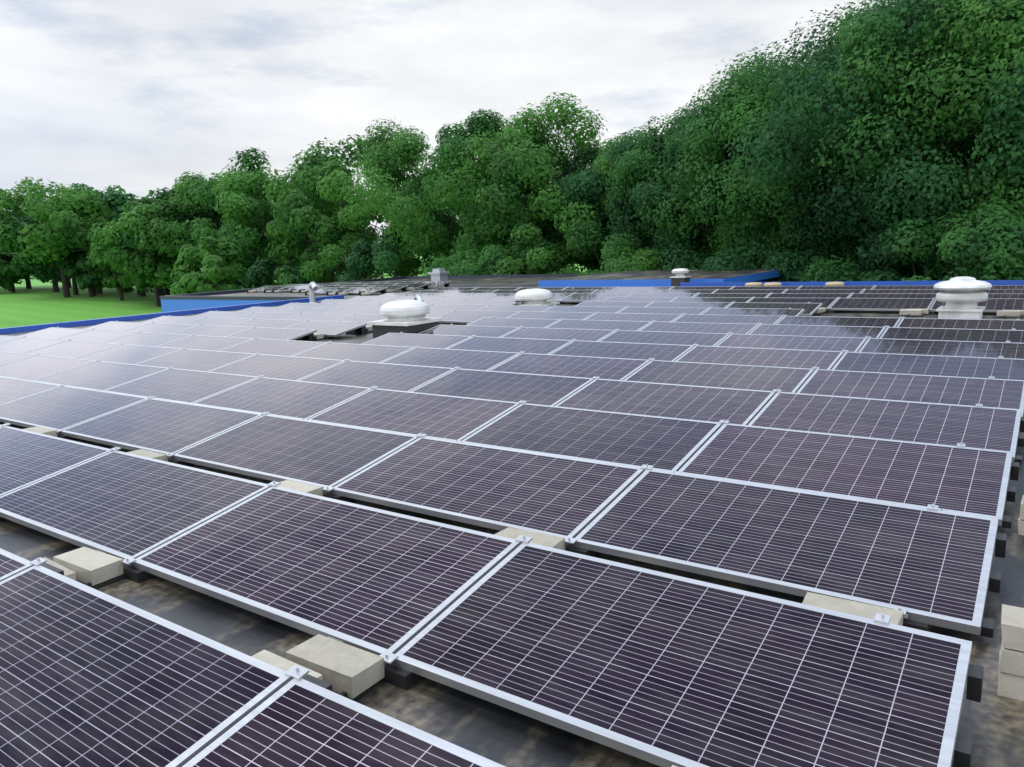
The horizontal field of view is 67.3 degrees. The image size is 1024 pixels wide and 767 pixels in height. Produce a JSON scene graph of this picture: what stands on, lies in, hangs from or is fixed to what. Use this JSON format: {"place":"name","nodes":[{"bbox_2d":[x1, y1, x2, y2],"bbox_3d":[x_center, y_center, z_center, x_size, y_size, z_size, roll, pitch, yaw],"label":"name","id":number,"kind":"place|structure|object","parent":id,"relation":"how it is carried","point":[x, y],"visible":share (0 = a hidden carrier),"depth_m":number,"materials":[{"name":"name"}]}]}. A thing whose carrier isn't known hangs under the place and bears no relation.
{"place":"outdoors","nodes":[
{"label":"outdoors","id":0,"kind":"place"},
{"bbox_2d":[0,242,719,327],"bbox_3d":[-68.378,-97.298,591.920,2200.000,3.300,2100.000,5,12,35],"label":"lawn","id":1,"kind":"structure","parent":0,"point":[39,302],"depth_m":93.03,"materials":[{"name":"green plant"}]},
{"bbox_2d":[0,176,246,306],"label":"park tree","id":2,"kind":"object","parent":1,"relation":"on","point":[185,274],"depth_m":88.21,"materials":[{"name":"green plant"}]},
{"bbox_2d":[0,0,1023,300],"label":"tree","id":3,"kind":"object","parent":1,"relation":"on","point":[304,196],"depth_m":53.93,"materials":[{"name":"green plant"}]},
{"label":"building walls","id":4,"kind":"object","parent":1,"relation":"on","visible":0},
{"bbox_2d":[161,277,780,311],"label":"blue fascia","id":5,"kind":"structure","parent":4,"relation":"on","point":[168,305],"depth_m":34.04,"materials":[{"name":"blue metal"}]},
{"bbox_2d":[0,277,1023,766],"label":"roof surface","id":6,"kind":"object","parent":4,"relation":"on","point":[992,723],"visible":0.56,"depth_m":3.45,"materials":[{"name":"grey concrete"}]},
{"bbox_2d":[309,282,317,302],"bbox_3d":[-6.980,-3.177,27.074,0.703,0.806,0.520,5,12,35],"label":"gooseneck vent","id":7,"kind":"object","parent":6,"relation":"on","point":[313,287],"visible":0.78,"depth_m":27.02,"materials":[{"name":"silver metal"}]},
{"bbox_2d":[248,286,436,294],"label":"concrete ballast blocks","id":8,"kind":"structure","parent":6,"relation":"on","point":[346,293],"depth_m":34.05,"materials":[{"name":"grey concrete"}]},
{"bbox_2d":[246,283,448,294],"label":"pv supports","id":9,"kind":"structure","parent":6,"relation":"on","point":[405,288],"depth_m":35.12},
{"bbox_2d":[253,281,448,291],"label":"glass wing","id":10,"kind":"structure","parent":9,"relation":"on","point":[368,288],"depth_m":36.09,"materials":[{"name":"grey glass"}]},
{"bbox_2d":[256,281,450,293],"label":"pv frames","id":11,"kind":"structure","parent":6,"relation":"on","point":[366,285],"depth_m":34.88,"materials":[{"name":"silver metal"}]},
{"bbox_2d":[160,273,600,299],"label":"roof","id":12,"kind":"structure","parent":6,"relation":"on","point":[193,296],"depth_m":38.05,"materials":[{"name":"blue"}]},
{"bbox_2d":[367,300,443,338],"bbox_3d":[-2.162,-1.313,15.610,1.090,0.760,1.090,5,12,35],"label":"roof exhaust fan","id":13,"kind":"object","parent":6,"relation":"on","point":[404,316],"visible":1,"depth_m":15.25,"materials":[{"name":"metal"}]},
{"bbox_2d":[414,294,423,301],"bbox_3d":[-2.398,-1.996,19.884,0.357,0.627,0.616,-10,12,-35],"label":"gooseneck vent","id":14,"kind":"object","parent":6,"relation":"on","point":[418,297],"visible":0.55,"depth_m":19.67,"materials":[{"name":"silver metal"}]},
{"bbox_2d":[429,268,448,280],"bbox_3d":[-3.724,-5.481,39.349,0.750,0.780,0.750,5,12,35],"label":"roof vent","id":15,"kind":"object","parent":6,"relation":"on","point":[439,274],"visible":0.91,"depth_m":39.13,"materials":[{"name":"white metal"}]},
{"bbox_2d":[0,280,1023,333],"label":"blue coping","id":16,"kind":"object","parent":6,"relation":"on","point":[305,300],"visible":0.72,"depth_m":23.24,"materials":[{"name":"blue metal"}]},
{"bbox_2d":[15,300,1023,766],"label":"concrete blocks","id":17,"kind":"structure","parent":6,"relation":"on","point":[349,670],"depth_m":3.36,"materials":[{"name":"concrete"}]},
{"bbox_2d":[40,300,1023,766],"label":"pv supports","id":18,"kind":"object","parent":6,"relation":"on","point":[408,680],"visible":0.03,"depth_m":3.56,"materials":[{"name":"black plastic"}]},
{"bbox_2d":[0,285,1023,766],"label":"solar panel frames","id":19,"kind":"structure","parent":18,"relation":"on","point":[224,731],"depth_m":4.25,"materials":[{"name":"silver metal"}]},
{"bbox_2d":[97,550,907,642],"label":"pv frame labels","id":20,"kind":"object","parent":19,"relation":"attached to","point":[906,616],"visible":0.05,"depth_m":3.35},
{"bbox_2d":[2,285,1019,680],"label":"panel clamps","id":21,"kind":"object","parent":19,"relation":"attached to","point":[296,671],"visible":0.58,"depth_m":4.51,"materials":[{"name":"silver metal"}]},
{"bbox_2d":[0,286,1023,766],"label":"solar panels","id":22,"kind":"object","parent":19,"relation":"in","point":[708,676],"visible":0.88,"depth_m":4.60,"materials":[{"name":"glass"}]},
{"bbox_2d":[514,288,559,305],"bbox_3d":[0.608,-2.354,21.391,1.081,0.560,1.081,5,12,35],"label":"roof exhaust fan","id":23,"kind":"object","parent":6,"relation":"on","point":[534,297],"visible":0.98,"depth_m":21.02,"materials":[{"name":"metal"}]},
{"bbox_2d":[538,269,784,286],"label":"raised roof fascia","id":24,"kind":"structure","parent":6,"relation":"on","point":[647,282],"depth_m":30.12,"materials":[{"name":"blue metal"}]},
{"bbox_2d":[548,268,776,279],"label":"roof","id":25,"kind":"structure","parent":24,"relation":"on","point":[665,274],"depth_m":32.33,"materials":[{"name":"grey"}]},
{"bbox_2d":[670,268,690,286],"bbox_3d":[6.043,-3.772,27.622,0.620,0.730,0.620,5,12,35],"label":"roof vent","id":26,"kind":"object","parent":6,"relation":"on","point":[678,278],"visible":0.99,"depth_m":27.44,"materials":[{"name":"metal"}]},
{"bbox_2d":[745,282,762,285],"bbox_3d":[7.578,-3.010,24.129,0.540,0.330,0.532,5,12,35],"label":"roof cap","id":27,"kind":"object","parent":6,"relation":"on","point":[754,284],"visible":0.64,"depth_m":23.92,"materials":[{"name":"beige"}]},
{"bbox_2d":[763,282,781,285],"bbox_3d":[8.041,-2.961,23.747,0.540,0.330,0.532,5,12,35],"label":"roof cap","id":28,"kind":"object","parent":6,"relation":"on","point":[773,284],"visible":0.57,"depth_m":23.54,"materials":[{"name":"beige"}]},
{"bbox_2d":[825,282,844,285],"bbox_3d":[9.543,-2.848,22.760,0.540,0.330,0.532,5,12,35],"label":"roof cap","id":29,"kind":"object","parent":6,"relation":"on","point":[834,284],"visible":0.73,"depth_m":22.55,"materials":[{"name":"beige"}]},
{"bbox_2d":[933,276,991,318],"bbox_3d":[8.268,-1.535,14.161,0.936,0.860,0.936,5,12,35],"label":"mushroom roof vent","id":30,"kind":"object","parent":6,"relation":"on","point":[961,296],"visible":0.99,"depth_m":13.90,"materials":[{"name":"white metal"}]},
{"bbox_2d":[997,604,1023,700],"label":"block stack","id":31,"kind":"object","parent":6,"relation":"on","point":[1011,671],"visible":1,"depth_m":2.86,"materials":[{"name":"concrete"}]},
{"bbox_2d":[1018,495,1023,534],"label":"block stack","id":32,"kind":"object","parent":6,"relation":"on","point":[1021,525],"visible":1,"depth_m":4.37,"materials":[{"name":"concrete"}]},
{"bbox_2d":[0,0,914,242],"label":"sky","id":33,"kind":"structure","parent":0,"point":[133,95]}
]}

